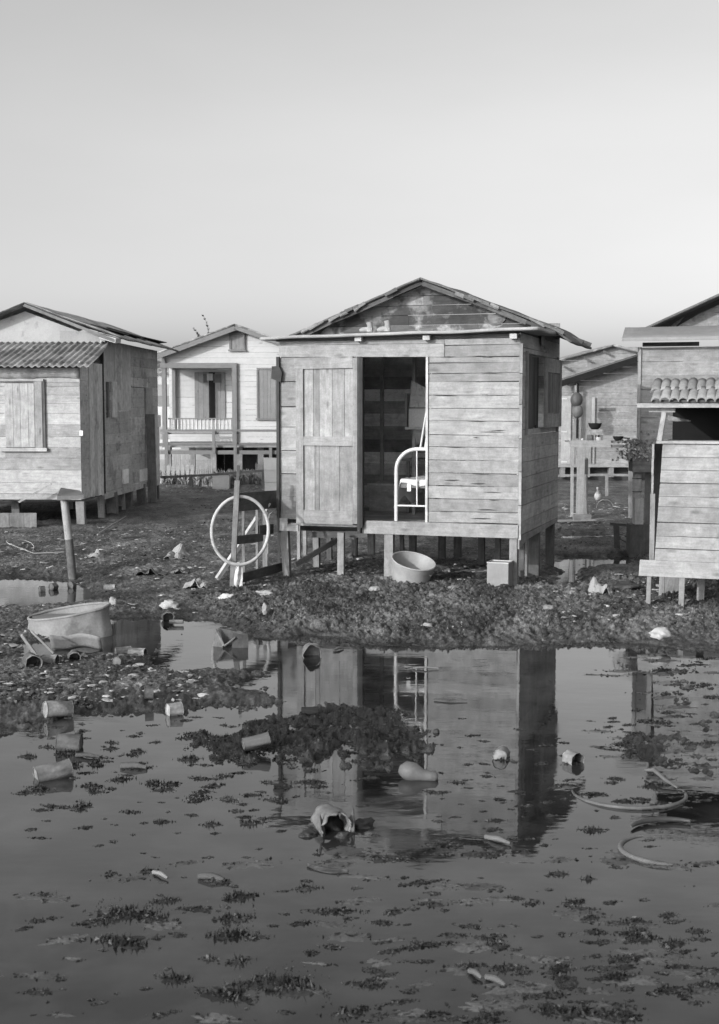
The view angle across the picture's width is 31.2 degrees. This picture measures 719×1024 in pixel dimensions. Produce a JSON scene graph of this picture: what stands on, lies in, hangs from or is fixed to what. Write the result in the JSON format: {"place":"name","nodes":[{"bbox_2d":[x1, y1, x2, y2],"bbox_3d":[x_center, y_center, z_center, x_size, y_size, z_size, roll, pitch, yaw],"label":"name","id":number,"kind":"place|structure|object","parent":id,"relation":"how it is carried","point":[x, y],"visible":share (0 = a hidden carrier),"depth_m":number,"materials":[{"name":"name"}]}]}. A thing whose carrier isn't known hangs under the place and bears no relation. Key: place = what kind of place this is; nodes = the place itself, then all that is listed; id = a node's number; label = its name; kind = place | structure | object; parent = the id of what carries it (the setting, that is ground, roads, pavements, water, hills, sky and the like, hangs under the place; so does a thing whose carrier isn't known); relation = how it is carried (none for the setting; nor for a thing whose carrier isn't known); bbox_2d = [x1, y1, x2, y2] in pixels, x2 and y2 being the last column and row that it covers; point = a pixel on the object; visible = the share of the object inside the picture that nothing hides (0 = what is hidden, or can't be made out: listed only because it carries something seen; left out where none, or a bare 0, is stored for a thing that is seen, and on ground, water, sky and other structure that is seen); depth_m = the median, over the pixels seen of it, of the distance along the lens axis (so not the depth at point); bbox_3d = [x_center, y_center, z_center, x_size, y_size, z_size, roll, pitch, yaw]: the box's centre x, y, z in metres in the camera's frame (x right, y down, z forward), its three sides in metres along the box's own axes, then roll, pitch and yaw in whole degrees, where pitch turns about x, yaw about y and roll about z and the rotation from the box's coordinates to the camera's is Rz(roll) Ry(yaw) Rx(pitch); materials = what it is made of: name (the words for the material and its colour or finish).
{"place":"outdoors","nodes":[
{"label":"outdoors","id":0,"kind":"place"},
{"bbox_2d":[173,455,180,468],"bbox_3d":[-4.519,-1.239,31.921,0.180,0.360,0.030,0,5,0],"label":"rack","id":1,"kind":"object","parent":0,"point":[176,459],"visible":0.91,"depth_m":31.90,"materials":[{"name":"wood"}]},
{"bbox_2d":[182,455,190,468],"bbox_3d":[-4.283,-1.239,31.921,0.204,0.360,0.030,0,5,0],"label":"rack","id":2,"kind":"object","parent":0,"point":[185,462],"visible":0.91,"depth_m":31.90,"materials":[{"name":"wood"}]},
{"bbox_2d":[264,458,275,490],"bbox_3d":[-1.618,-0.580,24.730,0.442,0.946,0.420,0,5,-4],"label":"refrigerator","id":3,"kind":"object","parent":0,"point":[270,473],"visible":0.43,"depth_m":24.50,"materials":[{"name":"white"}]},
{"bbox_2d":[0,487,718,1023],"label":"water","id":4,"kind":"structure","parent":0,"point":[542,695],"depth_m":6.00,"materials":[{"name":"liquid"}]},
{"bbox_2d":[33,758,73,781],"bbox_3d":[-1.652,1.406,6.950,0.206,0.131,0.109,-3,5,-28],"label":"tin can","id":5,"kind":"object","parent":4,"relation":"on","point":[54,771],"visible":0.9,"depth_m":6.92,"materials":[{"name":"metal"}]},
{"bbox_2d":[42,700,73,717],"bbox_3d":[-1.940,1.270,8.283,0.186,0.136,0.117,-3,6,-33],"label":"tin can","id":6,"kind":"object","parent":4,"relation":"on","point":[59,709],"visible":1,"depth_m":8.25,"materials":[{"name":"metal"}]},
{"bbox_2d":[55,733,82,750],"bbox_3d":[-1.696,1.352,7.528,0.140,0.124,0.121,0,5,0],"label":"tin can","id":7,"kind":"object","parent":4,"relation":"on","point":[70,742],"visible":0.86,"depth_m":7.48,"materials":[{"name":"metal"}]},
{"bbox_2d":[27,602,112,638],"bbox_3d":[-2.541,0.988,11.246,0.762,0.384,0.426,0,5,0],"label":"crushed drum","id":8,"kind":"object","parent":4,"relation":"in","point":[92,618],"visible":0.69,"depth_m":11.11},
{"bbox_2d":[57,488,83,578],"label":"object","id":9,"kind":"object","parent":4,"relation":"in","point":[64,495],"visible":0.76,"depth_m":14.85,"materials":[{"name":"grey wood"}]},
{"bbox_2d":[75,752,99,757],"bbox_3d":[-1.548,1.385,7.341,0.152,0.032,0.026,1,5,16],"label":"stick","id":10,"kind":"object","parent":4,"relation":"on","point":[87,754],"visible":1,"depth_m":7.33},
{"bbox_2d":[120,762,146,768],"bbox_3d":[-1.248,1.403,7.129,0.154,0.045,0.038,1,5,16],"label":"stick","id":11,"kind":"object","parent":4,"relation":"on","point":[130,765],"visible":1,"depth_m":7.12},
{"bbox_2d":[161,610,173,621],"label":"tin can","id":12,"kind":"object","parent":4,"relation":"on","point":[167,615],"visible":0.78,"depth_m":12.05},
{"bbox_2d":[165,701,183,716],"bbox_3d":[-1.201,1.281,8.358,0.094,0.100,0.099,-3,5,-30],"label":"tin can","id":13,"kind":"object","parent":4,"relation":"on","point":[174,709],"visible":1,"depth_m":8.33,"materials":[{"name":"metal"}]},
{"bbox_2d":[198,872,223,880],"bbox_3d":[-0.626,1.542,5.450,0.121,0.036,0.030,2,5,23],"label":"stick","id":14,"kind":"object","parent":4,"relation":"on","point":[206,875],"visible":1,"depth_m":5.44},
{"bbox_2d":[94,898,329,1006],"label":"weed tufts","id":15,"kind":"object","parent":4,"relation":"on","point":[145,920],"visible":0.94,"depth_m":5.01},
{"bbox_2d":[213,628,247,647],"bbox_3d":[-1.071,1.066,10.720,0.306,0.182,0.165,1,5,12],"label":"broken carton","id":16,"kind":"object","parent":4,"relation":"on","point":[225,637],"visible":0.79,"depth_m":10.71,"materials":[{"name":"cardboard"}]},
{"bbox_2d":[307,863,348,873],"bbox_3d":[-0.145,1.540,5.553,0.199,0.016,0.048,2,5,23],"label":"curved shard","id":17,"kind":"object","parent":4,"relation":"on","point":[328,870],"visible":1,"depth_m":5.54,"materials":[{"name":"metal"}]},
{"bbox_2d":[298,803,374,838],"bbox_3d":[-0.106,1.483,6.094,0.345,0.171,0.250,0,5,5],"label":"torn bucket","id":18,"kind":"object","parent":4,"relation":"on","point":[324,816],"visible":0.91,"depth_m":6.08,"materials":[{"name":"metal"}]},
{"bbox_2d":[0,652,718,1023],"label":"floating scraps","id":19,"kind":"object","parent":4,"relation":"on","point":[608,1012],"visible":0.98,"depth_m":4.95,"materials":[{"name":"plant"}]},
{"bbox_2d":[398,761,437,780],"bbox_3d":[0.316,1.396,6.924,0.216,0.110,0.104,1,5,8],"label":"bottle gourd","id":20,"kind":"object","parent":4,"relation":"on","point":[409,770],"visible":1,"depth_m":6.89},
{"bbox_2d":[468,968,482,978],"bbox_3d":[0.408,1.619,4.524,0.021,0.028,0.071,-3,6,-33],"label":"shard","id":21,"kind":"object","parent":4,"relation":"on","point":[475,972],"visible":1,"depth_m":4.52,"materials":[{"name":"grey wood"}]},
{"bbox_2d":[484,973,506,985],"bbox_3d":[0.474,1.623,4.474,0.024,0.030,0.092,-4,6,-41],"label":"stick","id":22,"kind":"object","parent":4,"relation":"on","point":[494,978],"visible":1,"depth_m":4.47,"materials":[{"name":"grey wood"}]},
{"bbox_2d":[484,834,510,844],"bbox_3d":[0.635,1.502,5.921,0.141,0.032,0.026,4,6,42],"label":"stick","id":23,"kind":"object","parent":4,"relation":"on","point":[495,838],"visible":1,"depth_m":5.91,"materials":[{"name":"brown wood"}]},
{"bbox_2d":[492,745,509,759],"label":"tin can","id":24,"kind":"object","parent":4,"relation":"on","point":[500,752],"visible":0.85,"depth_m":7.31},
{"bbox_2d":[562,749,584,764],"bbox_3d":[1.202,1.393,7.245,0.097,0.099,0.085,-3,5,-30],"label":"tin can","id":25,"kind":"object","parent":4,"relation":"on","point":[569,756],"visible":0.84,"depth_m":7.24,"materials":[{"name":"metal"}]},
{"bbox_2d":[571,788,687,809],"bbox_3d":[1.398,1.458,6.643,0.596,0.036,0.508,0,5,0],"label":"sunken tyre","id":26,"kind":"object","parent":4,"relation":"in","point":[626,807],"visible":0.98,"depth_m":6.43,"materials":[{"name":"rubber"}]},
{"bbox_2d":[618,834,672,865],"bbox_3d":[1.256,1.523,5.801,0.173,0.030,0.420,0,5,-6],"label":"tyre piece","id":27,"kind":"object","parent":4,"relation":"on","point":[622,850],"visible":1,"depth_m":5.70,"materials":[{"name":"rubber"}]},
{"bbox_2d":[630,816,690,827],"bbox_3d":[1.429,1.482,6.171,0.320,0.025,0.082,-1,5,-14],"label":"rubber strip","id":28,"kind":"object","parent":4,"relation":"on","point":[656,819],"visible":1,"depth_m":6.18,"materials":[{"name":"rubber"}]},
{"bbox_2d":[644,768,677,787],"bbox_3d":[1.601,1.407,6.857,0.029,0.057,0.287,-2,5,-20],"label":"bent branch","id":29,"kind":"object","parent":4,"relation":"on","point":[659,774],"visible":1,"depth_m":6.84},
{"bbox_2d":[0,422,718,991],"bbox_3d":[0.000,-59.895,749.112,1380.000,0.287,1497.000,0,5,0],"label":"ground","id":30,"kind":"structure","parent":0,"point":[530,596],"depth_m":12.32,"materials":[{"name":"soil"}]},
{"bbox_2d":[0,513,36,527],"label":"board fence","id":31,"kind":"object","parent":30,"relation":"on","point":[22,520],"visible":0.65,"depth_m":20.43,"materials":[{"name":"grey wood"}]},
{"bbox_2d":[20,634,36,654],"bbox_3d":[-2.624,1.054,10.208,0.133,0.176,0.051,-1,5,-10],"label":"stick","id":32,"kind":"object","parent":30,"relation":"on","point":[28,644],"visible":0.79,"depth_m":10.19,"materials":[{"name":"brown wood"}]},
{"bbox_2d":[22,652,41,668],"bbox_3d":[-2.440,1.116,9.605,0.129,0.126,0.149,-2,5,-25],"label":"tin can","id":33,"kind":"object","parent":30,"relation":"on","point":[30,658],"visible":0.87,"depth_m":9.64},
{"bbox_2d":[6,539,62,553],"bbox_3d":[-4.320,0.448,16.814,0.798,0.152,0.518,4,6,38],"label":"wire loop","id":34,"kind":"object","parent":30,"relation":"on","point":[33,547],"visible":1,"depth_m":16.71,"materials":[{"name":"grey metal"}]},
{"bbox_2d":[31,630,53,653],"bbox_3d":[-2.531,1.037,10.284,0.181,0.196,0.029,-1,5,-8],"label":"stick","id":35,"kind":"object","parent":30,"relation":"on","point":[44,644],"visible":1,"depth_m":10.27,"materials":[{"name":"grey wood"}]},
{"bbox_2d":[40,654,59,663],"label":"tin can","id":36,"kind":"object","parent":30,"relation":"on","point":[46,659],"visible":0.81,"depth_m":9.73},
{"bbox_2d":[67,650,80,659],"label":"tin can","id":37,"kind":"object","parent":30,"relation":"on","point":[75,654],"visible":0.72,"depth_m":9.96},
{"bbox_2d":[49,633,102,650],"bbox_3d":[-2.312,1.062,10.529,0.430,0.167,0.150,0,5,4],"label":"bent sheet","id":38,"kind":"object","parent":30,"relation":"on","point":[78,640],"visible":1,"depth_m":10.52,"materials":[{"name":"metal"}]},
{"bbox_2d":[0,301,179,524],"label":"board house","id":39,"kind":"structure","parent":30,"relation":"on","point":[73,395],"depth_m":21.73,"materials":[{"name":"white wood"}]},
{"bbox_2d":[0,379,47,450],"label":"window","id":40,"kind":"structure","parent":39,"relation":"in","point":[25,422],"depth_m":20.75,"materials":[{"name":"wood"}]},
{"bbox_2d":[18,484,51,502],"bbox_3d":[-5.195,-0.302,20.630,0.527,0.305,0.045,-1,5,-8],"label":"propped stick","id":41,"kind":"object","parent":39,"relation":"on","point":[34,493],"visible":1,"depth_m":20.61,"materials":[{"name":"grey wood"}]},
{"bbox_2d":[88,363,104,496],"bbox_3d":[-4.445,-1.369,21.755,0.023,2.270,0.906,0,5,3],"label":"side door","id":42,"kind":"structure","parent":39,"relation":"in","point":[95,392],"depth_m":21.72,"materials":[{"name":"wood"}]},
{"bbox_2d":[84,549,104,557],"bbox_3d":[-3.376,0.528,16.409,0.234,0.095,0.302,0,5,0],"label":"paper scrap","id":43,"kind":"object","parent":30,"relation":"on","point":[97,554],"visible":0.99,"depth_m":16.32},
{"bbox_2d":[112,655,123,664],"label":"tin can","id":44,"kind":"object","parent":30,"relation":"on","point":[119,660],"visible":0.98,"depth_m":9.77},
{"bbox_2d":[114,646,131,653],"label":"tin can","id":45,"kind":"object","parent":30,"relation":"on","point":[119,650],"visible":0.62,"depth_m":10.35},
{"bbox_2d":[127,647,147,656],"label":"tin can","id":46,"kind":"object","parent":30,"relation":"on","point":[140,651],"visible":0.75,"depth_m":10.28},
{"bbox_2d":[145,686,153,699],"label":"tin can","id":47,"kind":"object","parent":30,"relation":"on","point":[149,693],"visible":1,"depth_m":8.63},
{"bbox_2d":[135,567,167,575],"bbox_3d":[-2.375,0.665,14.714,0.370,0.083,0.301,0,5,0],"label":"board scrap","id":48,"kind":"object","parent":30,"relation":"on","point":[156,571],"visible":1,"depth_m":14.68,"materials":[{"name":"wood"}]},
{"bbox_2d":[159,600,178,608],"bbox_3d":[-1.848,0.910,12.496,0.198,0.120,0.135,0,5,0],"label":"stone","id":49,"kind":"object","parent":30,"relation":"on","point":[166,604],"visible":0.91,"depth_m":12.46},
{"bbox_2d":[164,543,190,558],"bbox_3d":[-2.327,0.495,16.407,0.331,0.158,0.502,0,5,0],"label":"paper scrap","id":50,"kind":"object","parent":30,"relation":"on","point":[178,551],"visible":0.99,"depth_m":16.42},
{"bbox_2d":[162,464,195,484],"bbox_3d":[-4.439,-0.872,31.658,0.822,0.626,0.045,0,5,0],"label":"picket fence","id":51,"kind":"object","parent":30,"relation":"on","point":[178,471],"visible":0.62,"depth_m":31.62,"materials":[{"name":"white wood"}]},
{"bbox_2d":[170,567,189,572],"bbox_3d":[-2.061,0.656,14.794,0.208,0.069,0.202,0,5,0],"label":"bark scrap","id":52,"kind":"object","parent":30,"relation":"on","point":[184,570],"visible":1,"depth_m":14.77,"materials":[{"name":"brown wood"}]},
{"bbox_2d":[157,361,216,470],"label":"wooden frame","id":53,"kind":"structure","parent":30,"relation":"on","point":[202,457],"depth_m":37.47,"materials":[{"name":"wood"}]},
{"bbox_2d":[183,578,209,587],"bbox_3d":[-1.747,0.751,13.778,0.276,0.101,0.253,0,5,0],"label":"paper scrap","id":54,"kind":"object","parent":30,"relation":"on","point":[197,582],"visible":1,"depth_m":13.69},
{"bbox_2d":[196,459,212,486],"bbox_3d":[-3.799,-0.921,31.554,0.412,0.742,0.045,0,5,0],"label":"picket fence","id":55,"kind":"object","parent":30,"relation":"on","point":[203,469],"visible":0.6,"depth_m":31.52,"materials":[{"name":"wood"}]},
{"bbox_2d":[160,468,261,484],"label":"weeds","id":56,"kind":"object","parent":30,"relation":"on","point":[247,478],"visible":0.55,"depth_m":31.57,"materials":[{"name":"grey plant"}]},
{"bbox_2d":[161,469,264,488],"bbox_3d":[-3.063,-0.693,27.035,2.206,0.406,0.050,0,5,0],"label":"rail fence","id":57,"kind":"object","parent":30,"relation":"on","point":[212,474],"visible":0.86,"depth_m":27.01,"materials":[{"name":"grey wood"}]},
{"bbox_2d":[157,324,278,472],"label":"white house","id":58,"kind":"structure","parent":30,"relation":"on","point":[238,356],"depth_m":35.40,"materials":[{"name":"wood"}]},
{"bbox_2d":[194,372,208,419],"bbox_3d":[-4.488,-3.300,36.676,0.403,1.352,0.033,0,5,0],"label":"door leaf","id":59,"kind":"structure","parent":58,"relation":"in","point":[201,389],"depth_m":36.66,"materials":[{"name":"wood"}]},
{"bbox_2d":[215,372,224,419],"bbox_3d":[-3.965,-3.300,36.675,0.280,1.352,0.032,0,5,0],"label":"door leaf","id":60,"kind":"structure","parent":58,"relation":"in","point":[219,387],"depth_m":36.66,"materials":[{"name":"wood"}]},
{"bbox_2d":[228,333,245,350],"bbox_3d":[-3.349,-4.638,35.174,0.481,0.491,0.073,0,5,0],"label":"window","id":61,"kind":"structure","parent":58,"relation":"in","point":[236,340],"depth_m":35.16,"materials":[{"name":"wood"}]},
{"bbox_2d":[256,368,275,419],"bbox_3d":[-2.478,-3.234,35.291,0.735,1.419,0.075,0,5,0],"label":"window","id":62,"kind":"structure","parent":58,"relation":"in","point":[266,402],"depth_m":35.30,"materials":[{"name":"wood"}]},
{"bbox_2d":[160,429,275,469],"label":"boardwalk","id":63,"kind":"structure","parent":30,"relation":"on","point":[213,445],"depth_m":32.97,"materials":[{"name":"grey wood"}]},
{"bbox_2d":[212,475,229,488],"bbox_3d":[-3.344,-0.725,31.196,0.440,0.410,0.340,0,5,0],"label":"crate","id":64,"kind":"object","parent":30,"relation":"on","point":[221,481],"visible":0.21,"depth_m":31.05,"materials":[{"name":"white"}]},
{"bbox_2d":[215,465,281,586],"bbox_3d":[-1.267,0.162,14.374,0.448,1.418,1.198,2,5,23],"label":"broken fence","id":65,"kind":"object","parent":30,"relation":"on","point":[266,500],"visible":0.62,"depth_m":14.20,"materials":[{"name":"grey wood"}]},
{"bbox_2d":[210,495,269,565],"bbox_3d":[-1.276,0.199,13.783,0.659,0.758,0.130,-2,5,-19],"label":"bicycle tyre","id":66,"kind":"object","parent":65,"relation":"hanging from","point":[261,507],"visible":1,"depth_m":13.77,"materials":[{"name":"rubber"}]},
{"bbox_2d":[234,562,242,586],"bbox_3d":[-1.296,0.695,13.784,0.103,0.320,0.058,0,5,0],"label":"hanging rag","id":67,"kind":"object","parent":66,"relation":"hanging from","point":[238,578],"visible":0.77,"depth_m":13.78,"materials":[{"name":"fabric"}]},
{"bbox_2d":[255,463,265,483],"bbox_3d":[-2.405,-0.886,31.557,0.282,0.672,0.045,0,5,0],"label":"picket fence","id":68,"kind":"object","parent":30,"relation":"on","point":[260,468],"visible":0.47,"depth_m":31.52,"materials":[{"name":"wood"}]},
{"bbox_2d":[177,703,422,765],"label":"island clods","id":69,"kind":"object","parent":30,"relation":"on","point":[314,738],"visible":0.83,"depth_m":7.73,"materials":[{"name":"soil"}]},
{"bbox_2d":[241,732,270,751],"bbox_3d":[-0.598,1.327,7.443,0.167,0.106,0.083,-1,5,-16],"label":"tin can","id":70,"kind":"object","parent":69,"relation":"on","point":[255,742],"visible":0.98,"depth_m":7.42,"materials":[{"name":"metal"}]},
{"bbox_2d":[301,706,318,714],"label":"tin can","id":71,"kind":"object","parent":30,"relation":"on","point":[309,710],"visible":0.96,"depth_m":8.28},
{"bbox_2d":[302,643,320,657],"bbox_3d":[-0.381,1.129,10.297,0.164,0.170,0.124,-1,5,-8],"label":"tin can","id":72,"kind":"object","parent":30,"relation":"on","point":[311,649],"visible":0.73,"depth_m":10.35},
{"bbox_2d":[0,493,662,707],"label":"mud lumps","id":73,"kind":"object","parent":30,"relation":"on","point":[17,698],"visible":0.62,"depth_m":10.16,"materials":[{"name":"soil"}]},
{"bbox_2d":[0,484,692,704],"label":"litter","id":74,"kind":"object","parent":30,"relation":"on","point":[107,699],"visible":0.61,"depth_m":12.44,"materials":[{"name":"stone"}]},
{"bbox_2d":[391,551,435,583],"bbox_3d":[0.589,0.649,13.972,0.487,0.414,0.496,0,5,0],"label":"wash tub","id":75,"kind":"object","parent":30,"relation":"on","point":[412,567],"visible":0.81,"depth_m":13.94,"materials":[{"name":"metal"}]},
{"bbox_2d":[260,277,591,585],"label":"wooden shack","id":76,"kind":"structure","parent":30,"relation":"on","point":[343,435],"depth_m":14.22,"materials":[{"name":"white wood"}]},
{"bbox_2d":[294,356,363,527],"bbox_3d":[-0.338,-0.771,14.191,0.803,1.874,0.065,2,5,18],"label":"door","id":77,"kind":"structure","parent":76,"relation":"in","point":[326,396],"depth_m":14.20,"materials":[{"name":"wood"}]},
{"bbox_2d":[359,322,372,331],"bbox_3d":[0.073,-2.005,13.962,0.153,0.110,0.071,2,5,18],"label":"boot","id":78,"kind":"object","parent":76,"relation":"on","point":[369,328],"visible":1,"depth_m":13.93,"materials":[{"name":"white rubber"}]},
{"bbox_2d":[377,320,390,331],"bbox_3d":[0.262,-2.007,13.899,0.153,0.124,0.071,2,5,18],"label":"boot","id":79,"kind":"object","parent":76,"relation":"on","point":[386,328],"visible":1,"depth_m":13.87,"materials":[{"name":"white rubber"}]},
{"bbox_2d":[367,481,424,511],"bbox_3d":[0.476,-0.200,16.328,0.640,0.345,0.490,2,5,18],"label":"storage box","id":80,"kind":"object","parent":76,"relation":"on","point":[381,496],"visible":0.5,"depth_m":16.16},
{"bbox_2d":[405,357,424,514],"bbox_3d":[0.782,-0.968,15.421,0.428,2.025,0.245,2,5,18],"label":"wall shelf","id":81,"kind":"object","parent":76,"relation":"on","point":[416,434],"depth_m":15.48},
{"bbox_2d":[409,380,431,426],"bbox_3d":[0.734,-1.292,15.364,0.271,0.553,0.162,2,5,18],"label":"paper bundle","id":82,"kind":"object","parent":81,"relation":"on","point":[417,399],"visible":0.77,"depth_m":15.32,"materials":[{"name":"grey paper"}]},
{"bbox_2d":[402,458,464,512],"bbox_3d":[0.924,-0.329,15.958,0.700,0.665,0.450,2,5,18],"label":"table","id":83,"kind":"object","parent":76,"relation":"on","point":[407,460],"visible":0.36,"depth_m":15.87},
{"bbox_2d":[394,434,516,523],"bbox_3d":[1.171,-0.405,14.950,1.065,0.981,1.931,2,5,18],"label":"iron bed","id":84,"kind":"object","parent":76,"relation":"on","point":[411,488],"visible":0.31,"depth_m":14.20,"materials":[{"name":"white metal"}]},
{"bbox_2d":[206,581,718,641],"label":"mud clods","id":85,"kind":"object","parent":30,"relation":"on","point":[260,597],"visible":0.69,"depth_m":11.85,"materials":[{"name":"soil"}]},
{"bbox_2d":[487,560,512,586],"bbox_3d":[1.489,0.714,13.662,0.236,0.388,0.206,2,5,20],"label":"kerosene tin","id":86,"kind":"object","parent":30,"relation":"on","point":[499,572],"visible":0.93,"depth_m":13.57,"materials":[{"name":"metal"}]},
{"bbox_2d":[557,514,603,521],"bbox_3d":[3.609,0.098,21.315,0.851,0.125,0.130,0,5,0],"label":"plank","id":87,"kind":"object","parent":30,"relation":"on","point":[581,517],"visible":0.82,"depth_m":21.26,"materials":[{"name":"grey wood"}]},
{"bbox_2d":[558,474,627,495],"bbox_3d":[5.108,-0.486,27.553,1.775,0.670,0.050,0,5,0],"label":"rail fence","id":88,"kind":"object","parent":30,"relation":"on","point":[606,481],"visible":0.55,"depth_m":27.51,"materials":[{"name":"grey wood"}]},
{"bbox_2d":[565,440,634,517],"bbox_3d":[4.109,-0.472,22.033,1.135,1.518,0.735,0,5,0],"label":"raised bench","id":89,"kind":"object","parent":30,"relation":"on","point":[582,487],"visible":0.67,"depth_m":21.73,"materials":[{"name":"grey wood"}]},
{"bbox_2d":[587,429,602,439],"bbox_3d":[3.980,-1.301,21.787,0.240,0.190,0.200,0,5,0],"label":"charcoal stove","id":90,"kind":"object","parent":89,"relation":"on","point":[591,432],"visible":0.91,"depth_m":21.69,"materials":[{"name":"metal"}]},
{"bbox_2d":[588,576,611,593],"bbox_3d":[2.471,0.752,13.137,0.253,0.161,0.304,0,5,0],"label":"sack","id":91,"kind":"object","parent":30,"relation":"on","point":[595,586],"visible":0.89,"depth_m":13.08,"materials":[{"name":"white fabric"}]},
{"bbox_2d":[610,523,625,548],"bbox_3d":[3.649,0.361,17.462,0.516,0.437,0.056,0,5,0],"label":"broken stool","id":92,"kind":"object","parent":30,"relation":"on","point":[617,539],"visible":0.34,"depth_m":17.43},
{"bbox_2d":[558,344,682,480],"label":"plank house","id":93,"kind":"structure","parent":30,"relation":"on","point":[613,362],"depth_m":32.87,"materials":[{"name":"wood"}]},
{"bbox_2d":[561,396,570,463],"bbox_3d":[5.270,-2.093,32.894,0.246,1.729,0.030,0,5,0],"label":"door","id":94,"kind":"structure","parent":93,"relation":"in","point":[566,403],"depth_m":32.88,"materials":[{"name":"white wood"}]},
{"bbox_2d":[570,384,582,406],"bbox_3d":[5.372,-2.882,31.866,0.294,0.584,0.295,0,5,0],"label":"hanging gourd","id":95,"kind":"object","parent":93,"relation":"hanging from","point":[576,399],"visible":1,"depth_m":31.77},
{"bbox_2d":[572,405,582,417],"bbox_3d":[5.398,-2.599,31.895,0.287,0.568,0.285,0,5,0],"label":"hanging gourd","id":96,"kind":"object","parent":95,"relation":"hanging from","point":[577,411],"visible":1,"depth_m":31.80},
{"bbox_2d":[579,396,591,463],"bbox_3d":[5.764,-2.093,32.897,0.304,1.729,0.025,0,5,0],"label":"door panel","id":97,"kind":"structure","parent":93,"relation":"in","point":[586,404],"depth_m":32.86,"materials":[{"name":"grey wood"}]},
{"bbox_2d":[608,580,640,590],"bbox_3d":[2.744,0.787,13.375,0.352,0.156,0.236,0,5,0],"label":"debris lump","id":98,"kind":"object","parent":30,"relation":"on","point":[621,585],"visible":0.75,"depth_m":13.31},
{"bbox_2d":[626,523,649,556],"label":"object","id":99,"kind":"object","parent":30,"relation":"on","point":[637,539],"visible":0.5,"depth_m":17.01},
{"bbox_2d":[632,498,643,523],"bbox_3d":[3.696,-0.013,17.097,0.113,0.344,0.160,0,5,0],"label":"white post","id":100,"kind":"object","parent":99,"relation":"on","point":[638,511],"visible":1,"depth_m":17.02,"materials":[{"name":"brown wood"}]},
{"bbox_2d":[632,472,641,497],"bbox_3d":[3.677,-0.357,17.068,0.132,0.341,0.132,0,5,0],"label":"barrel stump","id":101,"kind":"object","parent":100,"relation":"on","point":[637,483],"visible":0.98,"depth_m":17.02,"materials":[{"name":"grey wood"}]},
{"bbox_2d":[628,456,649,471],"bbox_3d":[3.697,-0.636,17.028,0.228,0.213,0.254,0,5,0],"label":"flower box","id":102,"kind":"object","parent":101,"relation":"on","point":[638,465],"visible":0.98,"depth_m":16.91,"materials":[{"name":"grey wood"}]},
{"bbox_2d":[612,431,655,460],"bbox_3d":[3.657,-0.866,16.954,0.650,0.412,0.383,0,5,0],"label":"flowering plant","id":103,"kind":"object","parent":102,"relation":"in","point":[636,444],"visible":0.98,"depth_m":16.91,"materials":[{"name":"grey plant"}]},
{"bbox_2d":[649,627,670,639],"bbox_3d":[2.496,1.010,10.708,0.193,0.110,0.121,0,5,0],"label":"stone","id":104,"kind":"object","parent":30,"relation":"on","point":[659,633],"visible":1,"depth_m":10.68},
{"bbox_2d":[622,294,718,522],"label":"gabled shack","id":105,"kind":"structure","parent":30,"relation":"on","point":[699,321],"depth_m":17.61,"materials":[{"name":"wood"}]},
{"bbox_2d":[664,577,678,592],"bbox_3d":[3.176,0.795,13.156,0.277,0.404,0.150,0,5,0],"label":"leaning block","id":106,"kind":"object","parent":30,"relation":"on","point":[671,584],"depth_m":13.10,"materials":[{"name":"grey wood"}]},
{"bbox_2d":[637,377,718,607],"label":"stilt kitchen","id":107,"kind":"object","parent":30,"relation":"on","point":[693,405],"visible":0.99,"depth_m":12.16,"materials":[{"name":"grey wood"}]},
{"bbox_2d":[0,0,718,406],"label":"sky","id":108,"kind":"structure","parent":0,"point":[274,168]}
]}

